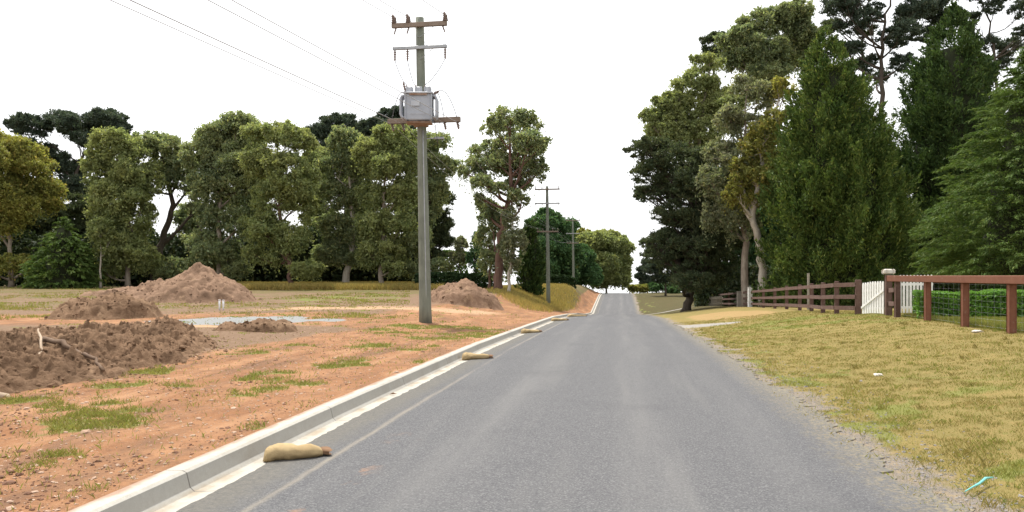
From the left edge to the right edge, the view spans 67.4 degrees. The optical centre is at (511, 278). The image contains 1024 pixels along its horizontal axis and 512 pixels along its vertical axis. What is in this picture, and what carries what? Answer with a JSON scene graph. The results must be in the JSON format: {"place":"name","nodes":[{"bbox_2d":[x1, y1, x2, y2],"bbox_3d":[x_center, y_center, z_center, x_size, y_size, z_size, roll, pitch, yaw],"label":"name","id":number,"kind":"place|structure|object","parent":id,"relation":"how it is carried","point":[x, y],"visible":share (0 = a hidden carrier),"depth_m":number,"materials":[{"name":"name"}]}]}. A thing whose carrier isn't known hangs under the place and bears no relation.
{"place":"outdoors","nodes":[
{"label":"outdoors","id":0,"kind":"place"},
{"bbox_2d":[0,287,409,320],"bbox_3d":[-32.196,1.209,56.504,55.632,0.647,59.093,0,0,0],"label":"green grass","id":1,"kind":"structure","parent":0,"point":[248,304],"depth_m":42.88,"materials":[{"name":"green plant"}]},
{"bbox_2d":[0,287,409,319],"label":"dry grass","id":2,"kind":"structure","parent":0,"point":[32,307],"depth_m":39.66,"materials":[{"name":"beige plant"}]},
{"bbox_2d":[0,303,533,509],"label":"green grass","id":3,"kind":"structure","parent":0,"point":[110,417],"depth_m":9.82,"materials":[{"name":"green plant"}]},
{"bbox_2d":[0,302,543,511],"bbox_3d":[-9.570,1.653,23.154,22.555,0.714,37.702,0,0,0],"label":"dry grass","id":4,"kind":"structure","parent":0,"point":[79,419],"depth_m":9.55,"materials":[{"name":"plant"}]},
{"bbox_2d":[238,281,444,289],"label":"tall grass","id":5,"kind":"structure","parent":0,"point":[330,285],"depth_m":74.45,"materials":[{"name":"green plant"}]},
{"bbox_2d":[0,285,1023,511],"bbox_3d":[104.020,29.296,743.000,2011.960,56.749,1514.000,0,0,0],"label":"ground","id":6,"kind":"structure","parent":0,"point":[669,306],"depth_m":11.58,"materials":[{"name":"brown soil"}]},
{"bbox_2d":[0,209,66,247],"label":"pine tree","id":7,"kind":"object","parent":6,"relation":"on","point":[46,226],"visible":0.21,"depth_m":98.87,"materials":[{"name":"green plant"}]},
{"bbox_2d":[0,128,69,286],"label":"gum tree","id":8,"kind":"object","parent":6,"relation":"on","point":[25,195],"visible":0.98,"depth_m":86.91,"materials":[{"name":"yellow plant"}]},
{"bbox_2d":[17,216,110,288],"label":"spruce tree","id":9,"kind":"object","parent":6,"relation":"on","point":[63,260],"visible":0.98,"depth_m":80.63,"materials":[{"name":"green plant"}]},
{"bbox_2d":[0,106,132,219],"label":"pine tree","id":10,"kind":"object","parent":6,"relation":"on","point":[76,128],"visible":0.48,"depth_m":105.78,"materials":[{"name":"green plant"}]},
{"bbox_2d":[49,191,94,235],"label":"pine tree","id":11,"kind":"object","parent":6,"relation":"on","point":[76,207],"visible":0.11,"depth_m":96.54,"materials":[{"name":"green plant"}]},
{"bbox_2d":[86,216,117,287],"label":"gum sapling","id":12,"kind":"object","parent":6,"relation":"on","point":[95,227],"visible":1,"depth_m":82.60,"materials":[{"name":"green plant"}]},
{"bbox_2d":[47,291,163,319],"bbox_3d":[-15.100,1.016,28.600,5.175,1.137,4.370,0,0,0],"label":"soil heap","id":13,"kind":"object","parent":6,"relation":"on","point":[91,309],"visible":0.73,"depth_m":27.68,"materials":[{"name":"brown soil"}]},
{"bbox_2d":[31,290,168,319],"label":"soil clods","id":14,"kind":"object","parent":13,"relation":"on","point":[46,317],"visible":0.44,"depth_m":27.71,"materials":[{"name":"brown soil"}]},
{"bbox_2d":[79,286,132,295],"bbox_3d":[-28.000,0.972,56.000,10.350,0.886,3.680,0,0,0],"label":"soil heap","id":15,"kind":"object","parent":6,"relation":"on","point":[97,293],"visible":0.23,"depth_m":54.97,"materials":[{"name":"beige soil"}]},
{"bbox_2d":[0,315,216,393],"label":"soil heap","id":16,"kind":"object","parent":6,"relation":"on","point":[29,376],"visible":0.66,"depth_m":12.89,"materials":[{"name":"brown soil"}]},
{"bbox_2d":[0,392,9,397],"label":"root","id":17,"kind":"object","parent":16,"relation":"on","point":[3,394],"visible":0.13,"depth_m":9.62,"materials":[{"name":"beige wood"}]},
{"bbox_2d":[37,328,42,353],"bbox_3d":[-7.509,1.033,12.261,0.137,0.402,1.323,0,0,-32],"label":"root","id":18,"kind":"object","parent":16,"relation":"on","point":[40,341],"visible":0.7,"depth_m":12.16,"materials":[{"name":"beige wood"}]},
{"bbox_2d":[42,336,104,371],"bbox_3d":[-6.835,1.164,11.962,1.923,0.447,0.151,0,0,32],"label":"root","id":19,"kind":"object","parent":16,"relation":"on","point":[65,345],"visible":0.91,"depth_m":12.00,"materials":[{"name":"brown wood"}]},
{"bbox_2d":[0,316,246,399],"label":"soil clods","id":20,"kind":"object","parent":16,"relation":"on","point":[52,385],"visible":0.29,"depth_m":12.92,"materials":[{"name":"brown soil"}]},
{"bbox_2d":[77,126,170,287],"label":"gum tree","id":21,"kind":"object","parent":6,"relation":"on","point":[129,182],"visible":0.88,"depth_m":84.55,"materials":[{"name":"green plant"}]},
{"bbox_2d":[128,130,201,280],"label":"gum tree","id":22,"kind":"object","parent":6,"relation":"on","point":[164,146],"visible":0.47,"depth_m":88.85,"materials":[{"name":"green plant"}]},
{"bbox_2d":[122,262,257,302],"bbox_3d":[-19.400,0.266,45.500,10.580,2.499,8.740,0,0,0],"label":"soil heap","id":23,"kind":"object","parent":6,"relation":"on","point":[198,282],"visible":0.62,"depth_m":43.93,"materials":[{"name":"brown soil"}]},
{"bbox_2d":[125,271,262,303],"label":"soil clods","id":24,"kind":"object","parent":23,"relation":"on","point":[190,293],"visible":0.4,"depth_m":43.75,"materials":[{"name":"brown soil"}]},
{"bbox_2d":[0,225,418,285],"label":"undergrowth","id":25,"kind":"object","parent":6,"relation":"on","point":[175,246],"visible":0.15,"depth_m":92.78,"materials":[{"name":"green plant"}]},
{"bbox_2d":[177,110,269,282],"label":"gum tree","id":26,"kind":"object","parent":6,"relation":"on","point":[216,145],"visible":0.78,"depth_m":82.75,"materials":[{"name":"green plant"}]},
{"bbox_2d":[172,135,276,235],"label":"gum tree","id":27,"kind":"object","parent":6,"relation":"on","point":[180,215],"visible":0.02,"depth_m":101.33,"materials":[{"name":"green plant"}]},
{"bbox_2d":[0,326,479,511],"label":"earth crumbs","id":28,"kind":"object","parent":6,"relation":"on","point":[9,482],"visible":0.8,"depth_m":6.23,"materials":[{"name":"brown soil"}]},
{"bbox_2d":[0,321,512,511],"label":"loose stones","id":29,"kind":"object","parent":6,"relation":"on","point":[8,508],"visible":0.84,"depth_m":7.98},
{"bbox_2d":[215,318,297,332],"bbox_3d":[-7.300,1.371,21.800,2.990,0.510,1.840,0,0,0],"label":"soil heap","id":30,"kind":"object","parent":6,"relation":"on","point":[265,328],"visible":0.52,"depth_m":21.43,"materials":[{"name":"brown soil"}]},
{"bbox_2d":[212,318,296,332],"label":"soil clods","id":31,"kind":"object","parent":30,"relation":"on","point":[247,322],"visible":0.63,"depth_m":21.41,"materials":[{"name":"brown soil"}]},
{"bbox_2d":[236,118,327,282],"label":"gum tree","id":32,"kind":"object","parent":6,"relation":"on","point":[265,226],"visible":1,"depth_m":78.95,"materials":[{"name":"green plant"}]},
{"bbox_2d":[296,146,351,235],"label":"gum tree","id":33,"kind":"object","parent":6,"relation":"on","point":[314,154],"visible":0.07,"depth_m":100.18,"materials":[{"name":"green plant"}]},
{"bbox_2d":[67,293,602,511],"bbox_3d":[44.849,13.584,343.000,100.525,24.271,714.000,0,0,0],"label":"kerb","id":34,"kind":"structure","parent":6,"relation":"on","point":[178,487],"depth_m":6.98,"materials":[{"name":"concrete"}]},
{"bbox_2d":[263,443,332,461],"bbox_3d":[-1.903,1.530,6.828,0.595,0.148,0.220,0,0,-16],"label":"sandbag","id":35,"kind":"object","parent":34,"relation":"on","point":[284,451],"visible":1,"depth_m":6.74,"materials":[{"name":"beige fabric"}]},
{"bbox_2d":[462,352,492,359],"bbox_3d":[-0.695,1.570,15.599,0.664,0.156,0.241,0,0,-14],"label":"sandbag","id":36,"kind":"object","parent":34,"relation":"on","point":[467,356],"visible":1,"depth_m":15.51,"materials":[{"name":"beige fabric"}]},
{"bbox_2d":[521,329,541,332],"bbox_3d":[0.648,1.711,25.150,0.758,0.159,0.232,0,0,-25],"label":"sandbag","id":37,"kind":"object","parent":34,"relation":"on","point":[528,331],"visible":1,"depth_m":25.04,"materials":[{"name":"beige fabric"}]},
{"bbox_2d":[551,318,568,320],"bbox_3d":[2.259,1.927,36.276,1.003,0.156,0.236,0,0,-36],"label":"sandbag","id":38,"kind":"object","parent":34,"relation":"on","point":[558,319],"visible":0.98,"depth_m":36.15,"materials":[{"name":"beige fabric"}]},
{"bbox_2d":[308,124,377,282],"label":"gum tree","id":39,"kind":"object","parent":6,"relation":"on","point":[328,251],"visible":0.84,"depth_m":84.99,"materials":[{"name":"green plant"}]},
{"bbox_2d":[303,111,389,213],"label":"pine tree","id":40,"kind":"object","parent":6,"relation":"on","point":[321,129],"visible":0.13,"depth_m":108.65,"materials":[{"name":"green plant"}]},
{"bbox_2d":[349,122,417,282],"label":"gum tree","id":41,"kind":"object","parent":6,"relation":"on","point":[389,162],"visible":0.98,"depth_m":80.97,"materials":[{"name":"green plant"}]},
{"bbox_2d":[344,140,434,235],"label":"gum tree","id":42,"kind":"object","parent":6,"relation":"on","point":[405,208],"visible":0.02,"depth_m":97.85,"materials":[{"name":"green plant"}]},
{"bbox_2d":[375,104,416,175],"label":"pine tree","id":43,"kind":"object","parent":6,"relation":"on","point":[386,112],"visible":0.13,"depth_m":114.80,"materials":[{"name":"green plant"}]},
{"bbox_2d":[387,12,460,322],"bbox_3d":[-3.211,-3.808,27.547,2.707,11.390,1.414,0,0,0],"label":"power pole","id":44,"kind":"object","parent":6,"relation":"on","point":[420,121],"visible":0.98,"depth_m":27.61,"materials":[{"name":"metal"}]},
{"bbox_2d":[110,0,560,242],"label":"power line","id":45,"kind":"object","parent":44,"relation":"attached to","point":[264,68],"visible":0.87,"depth_m":20.20,"materials":[{"name":"metal"}]},
{"bbox_2d":[130,0,567,242],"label":"power line","id":46,"kind":"object","parent":44,"relation":"attached to","point":[268,63],"visible":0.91,"depth_m":19.91,"materials":[{"name":"metal"}]},
{"bbox_2d":[208,0,571,242],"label":"power line","id":47,"kind":"object","parent":44,"relation":"attached to","point":[344,71],"visible":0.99,"depth_m":20.29,"materials":[{"name":"metal"}]},
{"bbox_2d":[232,0,569,240],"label":"power line","id":48,"kind":"object","parent":44,"relation":"attached to","point":[353,66],"visible":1,"depth_m":20.23,"materials":[{"name":"metal"}]},
{"bbox_2d":[363,0,564,218],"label":"power line","id":49,"kind":"object","parent":44,"relation":"attached to","point":[442,85],"visible":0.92,"depth_m":34.31,"materials":[{"name":"metal"}]},
{"bbox_2d":[380,0,566,217],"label":"power line","id":50,"kind":"object","parent":44,"relation":"attached to","point":[454,85],"visible":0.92,"depth_m":35.05,"materials":[{"name":"metal"}]},
{"bbox_2d":[423,0,567,204],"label":"power line","id":51,"kind":"object","parent":44,"relation":"attached to","point":[469,58],"visible":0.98,"depth_m":29.43,"materials":[{"name":"metal"}]},
{"bbox_2d":[394,130,458,281],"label":"gum tree","id":52,"kind":"object","parent":6,"relation":"on","point":[438,187],"visible":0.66,"depth_m":83.16,"materials":[{"name":"green plant"}]},
{"bbox_2d":[416,190,456,259],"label":"pine tree","id":53,"kind":"object","parent":6,"relation":"on","point":[442,238],"visible":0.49,"depth_m":87.40,"materials":[{"name":"green plant"}]},
{"bbox_2d":[439,249,467,281],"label":"hedge","id":54,"kind":"object","parent":6,"relation":"on","point":[464,267],"visible":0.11,"depth_m":91.86,"materials":[{"name":"green plant"}]},
{"bbox_2d":[414,272,493,288],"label":"hedge","id":55,"kind":"object","parent":6,"relation":"on","point":[480,280],"visible":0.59,"depth_m":77.83,"materials":[{"name":"green plant"}]},
{"bbox_2d":[448,234,469,272],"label":"broadleaf tree","id":56,"kind":"object","parent":6,"relation":"on","point":[461,244],"visible":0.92,"depth_m":83.50,"materials":[{"name":"green plant"}]},
{"bbox_2d":[431,278,503,309],"bbox_3d":[-2.700,1.014,44.500,5.750,2.064,5.060,0,0,0],"label":"soil heap","id":57,"kind":"object","parent":6,"relation":"on","point":[475,292],"visible":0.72,"depth_m":43.27,"materials":[{"name":"brown soil"}]},
{"bbox_2d":[432,280,497,309],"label":"soil clods","id":58,"kind":"object","parent":57,"relation":"on","point":[465,295],"visible":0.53,"depth_m":43.12,"materials":[{"name":"brown soil"}]},
{"bbox_2d":[465,231,487,273],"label":"broadleaf tree","id":59,"kind":"object","parent":6,"relation":"on","point":[472,257],"visible":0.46,"depth_m":81.58,"materials":[{"name":"green plant"}]},
{"bbox_2d":[471,196,513,290],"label":"gum tree","id":60,"kind":"object","parent":6,"relation":"on","point":[487,255],"visible":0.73,"depth_m":71.41,"materials":[{"name":"green plant"}]},
{"bbox_2d":[455,104,552,288],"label":"gum tree","id":61,"kind":"object","parent":6,"relation":"on","point":[533,141],"visible":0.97,"depth_m":69.25,"materials":[{"name":"green plant"}]},
{"bbox_2d":[496,204,529,291],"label":"gum tree","id":62,"kind":"object","parent":6,"relation":"on","point":[509,240],"visible":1,"depth_m":67.51,"materials":[{"name":"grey plant"}]},
{"bbox_2d":[513,218,545,294],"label":"cypress tree","id":63,"kind":"object","parent":6,"relation":"on","point":[530,276],"visible":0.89,"depth_m":75.28,"materials":[{"name":"green plant"}]},
{"bbox_2d":[535,186,559,302],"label":"power pole","id":64,"kind":"object","parent":6,"relation":"on","point":[547,203],"visible":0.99,"depth_m":70.86,"materials":[{"name":"grey wood"}]},
{"bbox_2d":[517,206,586,281],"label":"broadleaf tree","id":65,"kind":"object","parent":6,"relation":"on","point":[561,258],"visible":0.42,"depth_m":131.18,"materials":[{"name":"green plant"}]},
{"bbox_2d":[543,274,576,288],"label":"hedge","id":66,"kind":"object","parent":6,"relation":"on","point":[568,280],"visible":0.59,"depth_m":104.51,"materials":[{"name":"green plant"}]},
{"bbox_2d":[566,219,579,277],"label":"power pole","id":67,"kind":"object","parent":6,"relation":"on","point":[573,243],"visible":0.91,"depth_m":125.89,"materials":[{"name":"grey wood"}]},
{"bbox_2d":[575,227,590,267],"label":"gum tree","id":68,"kind":"object","parent":6,"relation":"on","point":[580,230],"visible":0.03,"depth_m":151.24,"materials":[{"name":"green plant"}]},
{"bbox_2d":[575,242,603,290],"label":"broadleaf tree","id":69,"kind":"object","parent":6,"relation":"on","point":[591,272],"visible":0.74,"depth_m":137.46,"materials":[{"name":"green plant"}]},
{"bbox_2d":[576,228,636,292],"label":"gum tree","id":70,"kind":"object","parent":6,"relation":"on","point":[613,250],"visible":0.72,"depth_m":144.34,"materials":[{"name":"green plant"}]},
{"bbox_2d":[627,283,648,292],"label":"shrub","id":71,"kind":"object","parent":6,"relation":"on","point":[637,288],"visible":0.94,"depth_m":149.31,"materials":[{"name":"green plant"}]},
{"bbox_2d":[634,258,652,283],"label":"pine tree","id":72,"kind":"object","parent":6,"relation":"on","point":[641,277],"visible":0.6,"depth_m":164.40,"materials":[{"name":"green plant"}]},
{"bbox_2d":[641,229,674,295],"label":"pine tree","id":73,"kind":"object","parent":6,"relation":"on","point":[656,276],"visible":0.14,"depth_m":121.10,"materials":[{"name":"green plant"}]},
{"bbox_2d":[648,282,685,293],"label":"shrub","id":74,"kind":"object","parent":6,"relation":"on","point":[654,287],"visible":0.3,"depth_m":136.20,"materials":[{"name":"green plant"}]},
{"bbox_2d":[622,135,752,311],"bbox_3d":[14.436,-4.321,62.097,9.489,14.332,9.826,0,0,-41],"label":"pine tree","id":75,"kind":"object","parent":6,"relation":"on","point":[686,249],"visible":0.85,"depth_m":60.66,"materials":[{"name":"green plant"}]},
{"bbox_2d":[637,51,750,168],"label":"gum tree","id":76,"kind":"object","parent":6,"relation":"on","point":[675,116],"visible":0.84,"depth_m":83.85,"materials":[{"name":"green plant"}]},
{"bbox_2d":[698,29,724,167],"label":"pine tree","id":77,"kind":"object","parent":6,"relation":"on","point":[708,40],"visible":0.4,"depth_m":95.77,"materials":[{"name":"green plant"}]},
{"bbox_2d":[705,296,722,305],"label":"paling fence","id":78,"kind":"object","parent":6,"relation":"on","point":[716,301],"visible":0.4,"depth_m":70.73,"materials":[{"name":"grey wood"}]},
{"bbox_2d":[694,72,775,306],"bbox_3d":[16.618,-6.362,56.809,5.710,17.330,4.977,0,0,31],"label":"gum tree","id":79,"kind":"object","parent":6,"relation":"on","point":[733,119],"visible":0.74,"depth_m":56.48,"materials":[{"name":"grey plant"}]},
{"bbox_2d":[736,291,740,306],"bbox_3d":[17.158,1.626,58.000,0.360,1.300,0.360,0,0,0],"label":"gate post","id":80,"kind":"object","parent":6,"relation":"on","point":[738,298],"visible":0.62,"depth_m":57.87,"materials":[{"name":"grey wood"}]},
{"bbox_2d":[700,133,781,292],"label":"broadleaf tree","id":81,"kind":"object","parent":6,"relation":"on","point":[752,259],"visible":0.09,"depth_m":71.76,"materials":[{"name":"green plant"}]},
{"bbox_2d":[747,287,752,306],"bbox_3d":[16.430,1.347,53.000,0.318,1.499,0.318,0,0,0],"label":"gate post","id":82,"kind":"object","parent":6,"relation":"on","point":[749,296],"visible":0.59,"depth_m":52.89,"materials":[{"name":"white paint"}]},
{"bbox_2d":[720,75,798,306],"bbox_3d":[17.870,-6.175,55.132,4.924,16.776,4.533,0,0,34],"label":"gum tree","id":83,"kind":"object","parent":6,"relation":"on","point":[752,171],"visible":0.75,"depth_m":54.51,"materials":[{"name":"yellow plant"}]},
{"bbox_2d":[711,0,819,113],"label":"gum tree","id":84,"kind":"object","parent":6,"relation":"on","point":[753,49],"visible":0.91,"depth_m":90.01,"materials":[{"name":"green plant"}]},
{"bbox_2d":[715,280,861,314],"bbox_3d":[16.473,1.557,53.951,0.663,3.021,54.960,0,0,10],"label":"rail fence","id":85,"kind":"object","parent":6,"relation":"on","point":[836,296],"visible":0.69,"depth_m":32.34,"materials":[{"name":"brown wood"}]},
{"bbox_2d":[807,273,809,309],"bbox_3d":[14.469,0.695,37.500,0.106,1.893,0.106,0,0,0],"label":"timber post","id":86,"kind":"object","parent":6,"relation":"on","point":[808,278],"visible":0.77,"depth_m":37.46,"materials":[{"name":"grey wood"}]},
{"bbox_2d":[751,24,940,307],"bbox_3d":[22.224,-7.452,50.877,11.970,19.041,12.001,0,0,0],"label":"cypress tree","id":87,"kind":"object","parent":6,"relation":"on","point":[839,210],"visible":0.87,"depth_m":48.57,"materials":[{"name":"green plant"}]},
{"bbox_2d":[674,310,1023,511],"bbox_3d":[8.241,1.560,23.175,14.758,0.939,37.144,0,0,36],"label":"dry grass","id":88,"kind":"structure","parent":6,"relation":"on","point":[966,451],"depth_m":12.19,"materials":[{"name":"beige plant"}]},
{"bbox_2d":[820,0,879,76],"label":"pine tree","id":89,"kind":"object","parent":6,"relation":"on","point":[830,21],"visible":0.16,"depth_m":81.88,"materials":[{"name":"green plant"}]},
{"bbox_2d":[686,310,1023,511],"bbox_3d":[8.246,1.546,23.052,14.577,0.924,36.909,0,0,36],"label":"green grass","id":90,"kind":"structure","parent":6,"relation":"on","point":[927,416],"depth_m":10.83,"materials":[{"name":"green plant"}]},
{"bbox_2d":[693,258,1022,306],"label":"undergrowth","id":91,"kind":"object","parent":6,"relation":"on","point":[701,298],"visible":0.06,"depth_m":70.34,"materials":[{"name":"green plant"}]},
{"bbox_2d":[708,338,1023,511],"bbox_3d":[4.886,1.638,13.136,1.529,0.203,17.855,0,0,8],"label":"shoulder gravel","id":92,"kind":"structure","parent":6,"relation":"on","point":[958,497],"depth_m":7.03,"materials":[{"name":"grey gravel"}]},
{"bbox_2d":[861,281,883,313],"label":"picket gate","id":93,"kind":"structure","parent":6,"relation":"on","point":[867,299],"depth_m":25.77,"materials":[{"name":"white paint"}]},
{"bbox_2d":[818,0,938,121],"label":"pine tree","id":94,"kind":"object","parent":6,"relation":"on","point":[908,15],"visible":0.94,"depth_m":74.50,"materials":[{"name":"green plant"}]},
{"bbox_2d":[900,275,932,312],"bbox_3d":[13.849,0.530,26.337,1.072,1.313,0.056,0,0,16],"label":"picket fence","id":95,"kind":"object","parent":6,"relation":"on","point":[911,284],"visible":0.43,"depth_m":26.39,"materials":[{"name":"white paint"}]},
{"bbox_2d":[908,0,958,42],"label":"pine tree","id":96,"kind":"object","parent":6,"relation":"on","point":[941,4],"visible":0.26,"depth_m":77.28,"materials":[{"name":"green plant"}]},
{"bbox_2d":[881,269,1023,333],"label":"post and rail fence","id":97,"kind":"object","parent":6,"relation":"on","point":[1011,282],"visible":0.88,"depth_m":18.55,"materials":[{"name":"wood"}]},
{"bbox_2d":[890,0,1023,303],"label":"cypress tree","id":98,"kind":"object","parent":6,"relation":"on","point":[947,88],"visible":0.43,"depth_m":52.28,"materials":[{"name":"green plant"}]},
{"bbox_2d":[906,46,1023,285],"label":"cedar tree","id":99,"kind":"object","parent":6,"relation":"on","point":[997,249],"visible":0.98,"depth_m":33.58,"materials":[{"name":"green plant"}]},
{"bbox_2d":[912,288,1023,318],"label":"hedge","id":100,"kind":"object","parent":6,"relation":"on","point":[998,300],"visible":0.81,"depth_m":21.33,"materials":[{"name":"green plant"}]},
{"bbox_2d":[965,477,993,491],"bbox_3d":[3.505,1.537,5.768,0.549,0.035,0.032,0,0,-40],"label":"plastic twine","id":101,"kind":"object","parent":6,"relation":"on","point":[981,481],"visible":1,"depth_m":5.78,"materials":[{"name":"teal plastic"}]},
{"bbox_2d":[958,0,1023,88],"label":"pine tree","id":102,"kind":"object","parent":6,"relation":"on","point":[1014,42],"visible":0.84,"depth_m":72.28,"materials":[{"name":"green plant"}]},
{"bbox_2d":[0,0,1023,292],"label":"sky","id":103,"kind":"structure","parent":0,"point":[588,69],"materials":[{"name":"white"}]},
{"bbox_2d":[486,283,579,312],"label":"tall grass","id":104,"kind":"structure","parent":0,"point":[522,298],"depth_m":71.18,"materials":[{"name":"plant"}]},
{"bbox_2d":[176,293,974,511],"bbox_3d":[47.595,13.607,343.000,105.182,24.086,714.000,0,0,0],"label":"road","id":105,"kind":"structure","parent":0,"point":[616,402],"depth_m":7.25,"materials":[{"name":"grey asphalt"}]},
{"bbox_2d":[567,314,586,316],"bbox_3d":[3.986,2.254,47.083,1.726,0.180,0.227,0,0,-43],"label":"sandbag","id":106,"kind":"object","parent":105,"relation":"on","point":[571,315],"visible":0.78,"depth_m":46.74,"materials":[{"name":"beige fabric"}]},
{"bbox_2d":[902,313,1023,332],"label":"green grass","id":107,"kind":"structure","parent":0,"point":[994,322],"depth_m":19.22,"materials":[{"name":"green plant"}]}
]}

